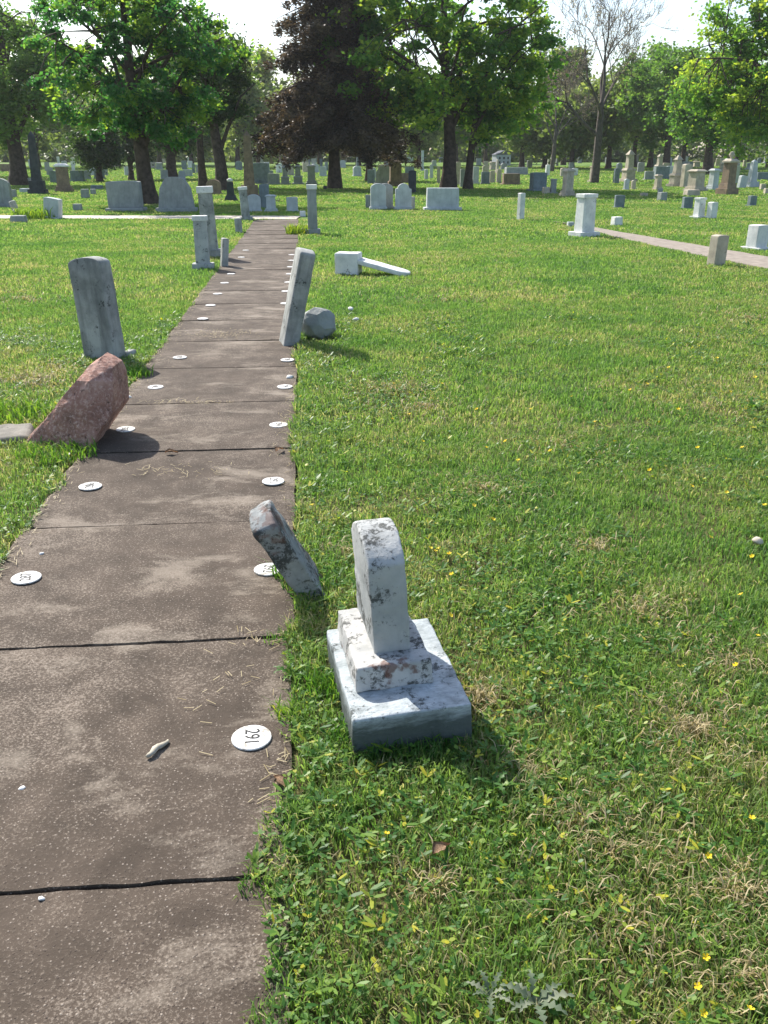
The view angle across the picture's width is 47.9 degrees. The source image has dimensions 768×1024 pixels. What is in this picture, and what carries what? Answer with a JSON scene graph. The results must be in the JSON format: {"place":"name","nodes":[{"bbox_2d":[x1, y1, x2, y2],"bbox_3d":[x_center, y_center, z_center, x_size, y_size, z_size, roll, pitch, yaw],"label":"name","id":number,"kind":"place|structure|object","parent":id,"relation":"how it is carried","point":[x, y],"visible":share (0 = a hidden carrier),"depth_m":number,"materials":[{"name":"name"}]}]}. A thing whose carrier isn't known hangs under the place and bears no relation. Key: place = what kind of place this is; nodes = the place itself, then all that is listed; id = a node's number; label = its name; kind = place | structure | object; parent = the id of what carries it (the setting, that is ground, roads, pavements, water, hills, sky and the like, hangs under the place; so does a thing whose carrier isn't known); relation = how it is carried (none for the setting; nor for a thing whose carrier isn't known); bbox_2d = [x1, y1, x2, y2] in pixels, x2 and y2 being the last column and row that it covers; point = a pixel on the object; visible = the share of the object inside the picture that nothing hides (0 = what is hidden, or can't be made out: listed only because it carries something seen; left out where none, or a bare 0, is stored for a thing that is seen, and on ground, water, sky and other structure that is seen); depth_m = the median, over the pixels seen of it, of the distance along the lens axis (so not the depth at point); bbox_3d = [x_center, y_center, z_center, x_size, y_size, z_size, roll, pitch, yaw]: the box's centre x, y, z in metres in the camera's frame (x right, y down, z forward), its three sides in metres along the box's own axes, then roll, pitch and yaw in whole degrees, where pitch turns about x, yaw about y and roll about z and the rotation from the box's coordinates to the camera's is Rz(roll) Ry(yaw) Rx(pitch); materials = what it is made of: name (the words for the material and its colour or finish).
{"place":"outdoors","nodes":[
{"label":"outdoors","id":0,"kind":"place"},
{"bbox_2d":[0,219,298,1023],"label":"path","id":1,"kind":"structure","parent":0,"point":[122,853],"depth_m":2.59,"materials":[{"name":"concrete"}]},
{"bbox_2d":[11,571,40,584],"bbox_3d":[-1.368,0.250,3.304,0.110,0.006,0.110,-7,23,-16],"label":"number marker","id":2,"kind":"object","parent":1,"relation":"on","point":[25,577],"visible":1,"depth_m":3.30,"materials":[{"name":"white"}]},
{"bbox_2d":[0,265,296,998],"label":"straw litter","id":3,"kind":"object","parent":1,"relation":"on","point":[237,626],"visible":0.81,"depth_m":3.40,"materials":[{"name":"beige plant"}]},
{"bbox_2d":[231,725,271,750],"bbox_3d":[-0.366,0.623,2.390,0.110,0.006,0.110,-3,22,-6],"label":"number marker","id":4,"kind":"object","parent":1,"relation":"on","point":[251,737],"visible":1,"depth_m":2.38,"materials":[{"name":"white plastic"}]},
{"bbox_2d":[234,862,288,897],"bbox_3d":[-0.268,0.818,1.912,0.126,0.048,0.108,0,22,0],"label":"grass tuft","id":5,"kind":"object","parent":1,"relation":"on","point":[246,879],"visible":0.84,"depth_m":1.90,"materials":[{"name":"green plant"}]},
{"bbox_2d":[254,563,277,575],"bbox_3d":[-0.452,0.223,3.371,0.110,0.006,0.110,0,22,-1],"label":"number marker","id":6,"kind":"object","parent":1,"relation":"on","point":[262,569],"visible":0.63,"depth_m":3.35,"materials":[{"name":"white"}]},
{"bbox_2d":[0,215,300,219],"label":"path","id":7,"kind":"structure","parent":0,"point":[157,217],"depth_m":23.81,"materials":[{"name":"concrete"}]},
{"bbox_2d":[0,161,767,1023],"bbox_3d":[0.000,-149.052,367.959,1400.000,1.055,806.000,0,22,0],"label":"ground","id":8,"kind":"structure","parent":0,"point":[514,865],"depth_m":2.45,"materials":[{"name":"green plant"}]},
{"bbox_2d":[0,178,12,206],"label":"headstone","id":9,"kind":"object","parent":8,"relation":"on","point":[6,198],"visible":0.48,"depth_m":28.95,"materials":[{"name":"grey stone"}]},
{"bbox_2d":[0,423,34,447],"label":"flat stone","id":10,"kind":"object","parent":8,"relation":"on","point":[8,431],"visible":0.77,"depth_m":4.97,"materials":[{"name":"grey stone"}]},
{"bbox_2d":[0,393,58,423],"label":"grass tuft","id":11,"kind":"object","parent":8,"relation":"on","point":[24,408],"visible":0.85,"depth_m":5.38,"materials":[{"name":"green plant"}]},
{"bbox_2d":[9,206,54,218],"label":"grass tuft","id":12,"kind":"object","parent":8,"relation":"on","point":[34,213],"visible":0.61,"depth_m":23.23,"materials":[{"name":"green plant"}]},
{"bbox_2d":[27,131,48,193],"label":"obelisk","id":13,"kind":"object","parent":8,"relation":"on","point":[37,184],"visible":0.94,"depth_m":40.06,"materials":[{"name":"stone"}]},
{"bbox_2d":[0,0,97,184],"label":"maple tree","id":14,"kind":"object","parent":8,"relation":"on","point":[18,101],"visible":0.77,"depth_m":50.56,"materials":[{"name":"green plant"}]},
{"bbox_2d":[43,197,62,218],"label":"headstone","id":15,"kind":"object","parent":8,"relation":"on","point":[49,203],"visible":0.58,"depth_m":23.32,"materials":[{"name":"stone"}]},
{"bbox_2d":[12,435,96,467],"bbox_3d":[-1.790,-0.340,4.677,0.480,0.104,0.426,0,22,0],"label":"grass tuft","id":16,"kind":"object","parent":8,"relation":"on","point":[54,454],"visible":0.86,"depth_m":4.64,"materials":[{"name":"green plant"}]},
{"bbox_2d":[16,70,99,167],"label":"background tree","id":17,"kind":"object","parent":8,"relation":"on","point":[54,138],"visible":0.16,"depth_m":104.72,"materials":[{"name":"green plant"}]},
{"bbox_2d":[53,163,73,191],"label":"pedestal monument","id":18,"kind":"object","parent":8,"relation":"on","point":[62,177],"visible":0.92,"depth_m":42.52,"materials":[{"name":"brown stone"}]},
{"bbox_2d":[27,352,128,449],"bbox_3d":[-1.761,-0.609,4.903,0.523,0.526,0.448,0,22,0],"label":"leaning granite headstone","id":19,"kind":"object","parent":8,"relation":"on","point":[92,402],"visible":0.85,"depth_m":4.78,"materials":[{"name":"pink stone"}]},
{"bbox_2d":[61,125,134,181],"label":"yew tree","id":20,"kind":"object","parent":8,"relation":"on","point":[100,156],"visible":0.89,"depth_m":60.55,"materials":[{"name":"green plant"}]},
{"bbox_2d":[68,256,136,359],"bbox_3d":[-2.243,-1.604,6.915,0.320,0.853,0.285,1,20,15],"label":"headstone","id":21,"kind":"object","parent":8,"relation":"on","point":[94,293],"visible":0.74,"depth_m":6.79,"materials":[{"name":"grey stone"}]},
{"bbox_2d":[105,181,146,211],"bbox_3d":[-8.056,-9.816,26.860,1.187,0.899,0.594,-2,22,-1],"label":"headstone","id":22,"kind":"object","parent":8,"relation":"on","point":[124,195],"visible":0.87,"depth_m":26.72,"materials":[{"name":"grey stone"}]},
{"bbox_2d":[113,127,166,180],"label":"yew tree","id":23,"kind":"object","parent":8,"relation":"on","point":[129,160],"visible":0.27,"depth_m":64.26,"materials":[{"name":"green plant"}]},
{"bbox_2d":[126,363,154,378],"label":"grass tuft","id":24,"kind":"object","parent":8,"relation":"on","point":[145,372],"visible":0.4,"depth_m":6.38,"materials":[{"name":"green plant"}]},
{"bbox_2d":[20,0,275,203],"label":"maple tree","id":25,"kind":"object","parent":8,"relation":"on","point":[133,110],"visible":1,"depth_m":28.89,"materials":[{"name":"green plant"}]},
{"bbox_2d":[155,177,197,211],"bbox_3d":[-6.388,-9.737,26.508,1.228,1.018,0.480,-1,22,-2],"label":"headstone","id":26,"kind":"object","parent":8,"relation":"on","point":[175,194],"visible":0.82,"depth_m":26.39,"materials":[{"name":"grey stone"}]},
{"bbox_2d":[146,87,223,176],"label":"maple tree","id":27,"kind":"object","parent":8,"relation":"on","point":[171,163],"visible":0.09,"depth_m":67.58,"materials":[{"name":"green plant"}]},
{"bbox_2d":[148,23,245,185],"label":"maple tree","id":28,"kind":"object","parent":8,"relation":"on","point":[202,178],"visible":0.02,"depth_m":50.18,"materials":[{"name":"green plant"}]},
{"bbox_2d":[191,215,214,269],"bbox_3d":[-2.673,-3.943,12.657,0.308,0.757,0.247,-2,22,-6],"label":"pillar monument","id":29,"kind":"object","parent":8,"relation":"on","point":[202,253],"visible":0.87,"depth_m":12.59,"materials":[{"name":"stone"}]},
{"bbox_2d":[179,122,231,162],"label":"background tree","id":30,"kind":"object","parent":8,"relation":"on","point":[207,146],"visible":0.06,"depth_m":110.44,"materials":[{"name":"green plant"}]},
{"bbox_2d":[196,186,220,256],"bbox_3d":[-2.869,-4.720,14.094,0.361,1.111,0.289,-4,22,-5],"label":"pillar monument","id":31,"kind":"object","parent":8,"relation":"on","point":[205,201],"visible":0.56,"depth_m":13.96,"materials":[{"name":"grey stone"}]},
{"bbox_2d":[155,13,270,189],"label":"maple tree","id":32,"kind":"object","parent":8,"relation":"on","point":[233,111],"visible":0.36,"depth_m":42.99,"materials":[{"name":"green plant"}]},
{"bbox_2d":[220,238,228,266],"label":"headstone","id":33,"kind":"object","parent":8,"relation":"on","point":[224,253],"visible":0.87,"depth_m":12.89,"materials":[{"name":"grey stone"}]},
{"bbox_2d":[238,186,252,219],"bbox_3d":[-3.699,-8.162,22.880,0.344,0.847,0.310,-8,23,-8],"label":"pillar monument","id":34,"kind":"object","parent":8,"relation":"on","point":[244,206],"visible":0.89,"depth_m":22.79,"materials":[{"name":"grey stone"}]},
{"bbox_2d":[220,67,274,161],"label":"background tree","id":35,"kind":"object","parent":8,"relation":"on","point":[239,127],"visible":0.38,"depth_m":103.24,"materials":[{"name":"green plant"}]},
{"bbox_2d":[241,130,258,195],"bbox_3d":[-5.381,-13.747,34.275,0.832,2.574,0.748,-3,22,-7],"label":"obelisk","id":36,"kind":"object","parent":8,"relation":"on","point":[249,183],"visible":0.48,"depth_m":34.15,"materials":[{"name":"grey stone"}]},
{"bbox_2d":[248,194,261,211],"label":"headstone","id":37,"kind":"object","parent":8,"relation":"on","point":[254,201],"visible":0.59,"depth_m":26.54,"materials":[{"name":"stone"}]},
{"bbox_2d":[253,163,268,183],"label":"headstone","id":38,"kind":"object","parent":8,"relation":"on","point":[261,171],"visible":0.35,"depth_m":55.87,"materials":[{"name":"grey stone"}]},
{"bbox_2d":[238,39,292,162],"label":"background tree","id":39,"kind":"object","parent":8,"relation":"on","point":[260,68],"visible":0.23,"depth_m":114.33,"materials":[{"name":"green plant"}]},
{"bbox_2d":[249,500,326,601],"bbox_3d":[-0.337,0.173,3.164,0.095,0.474,0.179,-27,33,5],"label":"headstone","id":40,"kind":"object","parent":8,"relation":"on","point":[285,550],"visible":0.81,"depth_m":3.06,"materials":[{"name":"grey stone"}]},
{"bbox_2d":[267,693,316,725],"bbox_3d":[-0.271,0.568,2.501,0.167,0.066,0.136,-6,23,-14],"label":"grass tuft","id":41,"kind":"object","parent":8,"relation":"on","point":[278,708],"visible":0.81,"depth_m":2.50,"materials":[{"name":"green plant"}]},
{"bbox_2d":[273,661,310,680],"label":"weed plant","id":42,"kind":"object","parent":8,"relation":"on","point":[290,673],"visible":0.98,"depth_m":2.67,"materials":[{"name":"green plant"}]},
{"bbox_2d":[280,222,309,234],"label":"grass tuft","id":43,"kind":"object","parent":8,"relation":"on","point":[294,229],"visible":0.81,"depth_m":18.57,"materials":[{"name":"green plant"}]},
{"bbox_2d":[279,247,314,345],"bbox_3d":[-0.755,-1.829,7.463,0.138,0.873,0.304,7,22,-17],"label":"headstone","id":44,"kind":"object","parent":8,"relation":"on","point":[298,292],"visible":0.8,"depth_m":7.34,"materials":[{"name":"grey stone"}]},
{"bbox_2d":[305,184,319,233],"bbox_3d":[-1.538,-6.474,18.517,0.322,1.015,0.290,-2,22,-4],"label":"pillar monument","id":45,"kind":"object","parent":8,"relation":"on","point":[312,207],"visible":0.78,"depth_m":18.43,"materials":[{"name":"grey stone"}]},
{"bbox_2d":[294,661,339,701],"bbox_3d":[-0.147,0.518,2.600,0.237,0.083,0.231,-15,26,-32],"label":"grass tuft","id":46,"kind":"object","parent":8,"relation":"on","point":[322,684],"visible":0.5,"depth_m":2.60,"materials":[{"name":"green plant"}]},
{"bbox_2d":[297,737,338,768],"bbox_3d":[-0.166,0.644,2.292,0.095,0.032,0.127,-15,26,-32],"label":"weed plant","id":47,"kind":"object","parent":8,"relation":"on","point":[326,759],"visible":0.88,"depth_m":2.30,"materials":[{"name":"green plant"}]},
{"bbox_2d":[302,307,335,338],"bbox_3d":[-0.598,-1.706,7.837,0.326,0.304,0.277,0,22,0],"label":"boulder","id":48,"kind":"object","parent":8,"relation":"on","point":[318,322],"visible":0.82,"depth_m":7.74,"materials":[{"name":"grey stone"}]},
{"bbox_2d":[241,0,427,188],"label":"conifer tree","id":49,"kind":"object","parent":8,"relation":"on","point":[312,115],"visible":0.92,"depth_m":43.97,"materials":[{"name":"brown plant"}]},
{"bbox_2d":[309,715,399,761],"bbox_3d":[-0.081,0.617,2.373,0.254,0.073,0.216,-6,23,-13],"label":"grass tuft","id":50,"kind":"object","parent":8,"relation":"on","point":[346,735],"visible":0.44,"depth_m":2.35,"materials":[{"name":"green plant"}]},
{"bbox_2d":[322,67,411,180],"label":"conifer tree","id":51,"kind":"object","parent":8,"relation":"on","point":[343,155],"visible":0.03,"depth_m":62.27,"materials":[{"name":"green plant"}]},
{"bbox_2d":[335,251,410,276],"bbox_3d":[-0.144,-3.460,12.058,1.044,0.312,0.345,5,23,11],"label":"headstone","id":52,"kind":"object","parent":8,"relation":"on","point":[350,263],"visible":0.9,"depth_m":11.96,"materials":[{"name":"white stone"}]},
{"bbox_2d":[369,183,386,209],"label":"headstone","id":53,"kind":"object","parent":8,"relation":"on","point":[377,195],"visible":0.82,"depth_m":27.50,"materials":[{"name":"stone"}]},
{"bbox_2d":[374,165,389,183],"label":"headstone","id":54,"kind":"object","parent":8,"relation":"on","point":[382,176],"visible":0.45,"depth_m":53.15,"materials":[{"name":"grey stone"}]},
{"bbox_2d":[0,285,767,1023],"bbox_3d":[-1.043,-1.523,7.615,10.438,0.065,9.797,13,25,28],"label":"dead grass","id":55,"kind":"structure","parent":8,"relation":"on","point":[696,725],"depth_m":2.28,"materials":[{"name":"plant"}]},
{"bbox_2d":[0,64,767,162],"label":"woodland","id":56,"kind":"object","parent":8,"relation":"on","point":[619,154],"visible":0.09,"depth_m":158.41,"materials":[{"name":"green plant"}]},
{"bbox_2d":[383,183,393,208],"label":"headstone","id":57,"kind":"object","parent":8,"relation":"on","point":[389,196],"visible":0.41,"depth_m":27.85,"materials":[{"name":"grey stone"}]},
{"bbox_2d":[388,160,402,186],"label":"pedestal monument","id":58,"kind":"object","parent":8,"relation":"on","point":[395,178],"visible":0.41,"depth_m":50.54,"materials":[{"name":"brown stone"}]},
{"bbox_2d":[327,518,471,759],"bbox_3d":[0.026,0.335,2.496,0.341,0.582,0.498,-6,23,-10],"label":"child monument","id":59,"kind":"object","parent":8,"relation":"on","point":[395,677],"visible":0.9,"depth_m":2.42,"materials":[{"name":"white stone"}]},
{"bbox_2d":[394,183,412,209],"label":"headstone","id":60,"kind":"object","parent":8,"relation":"on","point":[403,193],"visible":0.89,"depth_m":27.50,"materials":[{"name":"stone"}]},
{"bbox_2d":[397,77,443,166],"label":"background tree","id":61,"kind":"object","parent":8,"relation":"on","point":[432,140],"visible":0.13,"depth_m":103.92,"materials":[{"name":"green plant"}]},
{"bbox_2d":[385,732,459,767],"bbox_3d":[0.099,0.629,2.351,0.245,0.067,0.236,0,22,0],"label":"grass tuft","id":62,"kind":"object","parent":8,"relation":"on","point":[418,749],"visible":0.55,"depth_m":2.33,"materials":[{"name":"green plant"}]},
{"bbox_2d":[313,0,562,187],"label":"maple tree","id":63,"kind":"object","parent":8,"relation":"on","point":[425,97],"visible":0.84,"depth_m":42.66,"materials":[{"name":"green plant"}]},
{"bbox_2d":[423,188,461,210],"bbox_3d":[1.845,-9.855,27.239,1.186,0.684,0.532,-1,22,-3],"label":"headstone","id":64,"kind":"object","parent":8,"relation":"on","point":[442,198],"visible":0.84,"depth_m":27.08,"materials":[{"name":"stone"}]},
{"bbox_2d":[437,74,487,161],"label":"background tree","id":65,"kind":"object","parent":8,"relation":"on","point":[460,141],"visible":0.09,"depth_m":117.85,"materials":[{"name":"green plant"}]},
{"bbox_2d":[466,970,514,1014],"bbox_3d":[0.203,0.911,1.644,0.074,0.027,0.092,-7,23,-18],"label":"thistle plant","id":66,"kind":"object","parent":8,"relation":"on","point":[490,992],"visible":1,"depth_m":1.65,"materials":[{"name":"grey plant"}]},
{"bbox_2d":[474,771,518,796],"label":"weed plant","id":67,"kind":"object","parent":8,"relation":"on","point":[498,780],"visible":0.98,"depth_m":2.18,"materials":[{"name":"green plant"}]},
{"bbox_2d":[433,0,577,188],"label":"maple tree","id":68,"kind":"object","parent":8,"relation":"on","point":[521,98],"visible":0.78,"depth_m":43.69,"materials":[{"name":"green plant"}]},
{"bbox_2d":[500,173,521,184],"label":"headstone","id":69,"kind":"object","parent":8,"relation":"on","point":[511,178],"visible":0.79,"depth_m":54.60,"materials":[{"name":"brown stone"}]},
{"bbox_2d":[489,83,553,166],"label":"background tree","id":70,"kind":"object","parent":8,"relation":"on","point":[515,148],"visible":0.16,"depth_m":104.03,"materials":[{"name":"green plant"}]},
{"bbox_2d":[517,193,525,219],"bbox_3d":[3.635,-8.094,22.914,0.154,0.693,0.138,-11,25,-26],"label":"marker post","id":71,"kind":"object","parent":8,"relation":"on","point":[521,206],"visible":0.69,"depth_m":22.86,"materials":[{"name":"white stone"}]},
{"bbox_2d":[526,172,546,190],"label":"headstone","id":72,"kind":"object","parent":8,"relation":"on","point":[538,181],"visible":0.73,"depth_m":43.42,"materials":[{"name":"grey stone"}]},
{"bbox_2d":[500,970,574,1023],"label":"thistle plant","id":73,"kind":"object","parent":8,"relation":"on","point":[545,996],"visible":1,"depth_m":1.63,"materials":[{"name":"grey plant"}]},
{"bbox_2d":[512,109,576,166],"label":"background tree","id":74,"kind":"object","parent":8,"relation":"on","point":[538,150],"visible":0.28,"depth_m":103.64,"materials":[{"name":"green plant"}]},
{"bbox_2d":[530,59,598,170],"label":"bare tree","id":75,"kind":"object","parent":8,"relation":"on","point":[554,140],"visible":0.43,"depth_m":88.62,"materials":[{"name":"brown plant"}]},
{"bbox_2d":[559,169,575,196],"bbox_3d":[7.999,-14.306,37.547,0.546,1.138,0.491,-10,24,-22],"label":"pedestal monument","id":76,"kind":"object","parent":8,"relation":"on","point":[568,182],"visible":0.94,"depth_m":37.44,"materials":[{"name":"beige stone"}]},
{"bbox_2d":[543,38,596,164],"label":"background tree","id":77,"kind":"object","parent":8,"relation":"on","point":[574,48],"visible":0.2,"depth_m":114.02,"materials":[{"name":"green plant"}]},
{"bbox_2d":[530,82,621,168],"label":"background tree","id":78,"kind":"object","parent":8,"relation":"on","point":[574,138],"visible":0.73,"depth_m":97.42,"materials":[{"name":"green plant"}]},
{"bbox_2d":[568,193,599,236],"bbox_3d":[4.215,-6.207,18.081,0.503,0.851,0.427,-10,24,-24],"label":"pillar monument","id":79,"kind":"object","parent":8,"relation":"on","point":[584,226],"visible":0.9,"depth_m":17.98,"materials":[{"name":"white stone"}]},
{"bbox_2d":[532,0,683,182],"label":"bare tree","id":80,"kind":"object","parent":8,"relation":"on","point":[596,160],"visible":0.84,"depth_m":56.77,"materials":[{"name":"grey plant"}]},
{"bbox_2d":[573,64,644,168],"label":"background tree","id":81,"kind":"object","parent":8,"relation":"on","point":[613,140],"visible":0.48,"depth_m":96.94,"materials":[{"name":"green plant"}]},
{"bbox_2d":[619,150,637,181],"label":"spire monument","id":82,"kind":"object","parent":8,"relation":"on","point":[629,170],"visible":0.9,"depth_m":61.60,"materials":[{"name":"beige stone"}]},
{"bbox_2d":[606,59,662,167],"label":"background tree","id":83,"kind":"object","parent":8,"relation":"on","point":[633,137],"visible":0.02,"depth_m":103.72,"materials":[{"name":"green plant"}]},
{"bbox_2d":[618,35,681,167],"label":"background tree","id":84,"kind":"object","parent":8,"relation":"on","point":[659,45],"visible":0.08,"depth_m":101.27,"materials":[{"name":"green plant"}]},
{"bbox_2d":[607,38,710,162],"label":"maple tree","id":85,"kind":"object","parent":8,"relation":"on","point":[648,101],"visible":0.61,"depth_m":91.68,"materials":[{"name":"green plant"}]},
{"bbox_2d":[666,155,682,186],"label":"spire monument","id":86,"kind":"object","parent":8,"relation":"on","point":[675,177],"visible":0.76,"depth_m":50.57,"materials":[{"name":"beige stone"}]},
{"bbox_2d":[680,164,692,186],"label":"headstone","id":87,"kind":"object","parent":8,"relation":"on","point":[684,175],"visible":0.75,"depth_m":49.48,"materials":[{"name":"beige stone"}]},
{"bbox_2d":[658,43,722,161],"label":"background tree","id":88,"kind":"object","parent":8,"relation":"on","point":[684,149],"visible":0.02,"depth_m":104.61,"materials":[{"name":"green plant"}]},
{"bbox_2d":[682,169,707,190],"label":"pedestal monument","id":89,"kind":"object","parent":8,"relation":"on","point":[696,179],"visible":0.88,"depth_m":43.44,"materials":[{"name":"beige stone"}]},
{"bbox_2d":[689,197,706,218],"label":"pillar monument","id":90,"kind":"object","parent":8,"relation":"on","point":[699,207],"visible":0.87,"depth_m":23.62,"materials":[{"name":"white stone"}]},
{"bbox_2d":[653,55,754,173],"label":"maple tree","id":91,"kind":"object","parent":8,"relation":"on","point":[693,129],"visible":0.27,"depth_m":80.21,"materials":[{"name":"green plant"}]},
{"bbox_2d":[706,169,720,189],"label":"pedestal monument","id":92,"kind":"object","parent":8,"relation":"on","point":[713,181],"visible":0.88,"depth_m":45.38,"materials":[{"name":"stone"}]},
{"bbox_2d":[668,0,767,168],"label":"maple tree","id":93,"kind":"object","parent":8,"relation":"on","point":[730,93],"visible":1,"depth_m":50.72,"materials":[{"name":"green plant"}]},
{"bbox_2d":[707,234,728,265],"bbox_3d":[5.063,-3.964,13.101,0.215,0.460,0.172,-8,24,-23],"label":"marker post","id":94,"kind":"object","parent":8,"relation":"on","point":[718,248],"visible":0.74,"depth_m":13.04,"materials":[{"name":"beige stone"}]},
{"bbox_2d":[715,151,739,194],"bbox_3d":[15.781,-15.479,39.474,0.717,1.852,0.717,-10,24,-22],"label":"urn monument","id":95,"kind":"object","parent":8,"relation":"on","point":[727,185],"visible":0.96,"depth_m":39.38,"materials":[{"name":"brown stone"}]},
{"bbox_2d":[746,160,759,186],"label":"obelisk","id":96,"kind":"object","parent":8,"relation":"on","point":[752,176],"visible":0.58,"depth_m":49.48,"materials":[{"name":"stone"}]},
{"bbox_2d":[740,224,767,250],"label":"headstone","id":97,"kind":"object","parent":8,"relation":"on","point":[757,236],"visible":0.85,"depth_m":15.35,"materials":[{"name":"white stone"}]},
{"bbox_2d":[0,0,767,159],"label":"sky","id":98,"kind":"structure","parent":0,"point":[258,15],"materials":[{"name":"white"}]},
{"bbox_2d":[492,150,510,164],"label":"house","id":99,"kind":"structure","parent":0,"point":[504,157],"depth_m":118.82,"materials":[{"name":"white"}]},
{"bbox_2d":[553,221,767,268],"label":"path","id":100,"kind":"structure","parent":0,"point":[749,259],"depth_m":15.66,"materials":[{"name":"beige concrete"}]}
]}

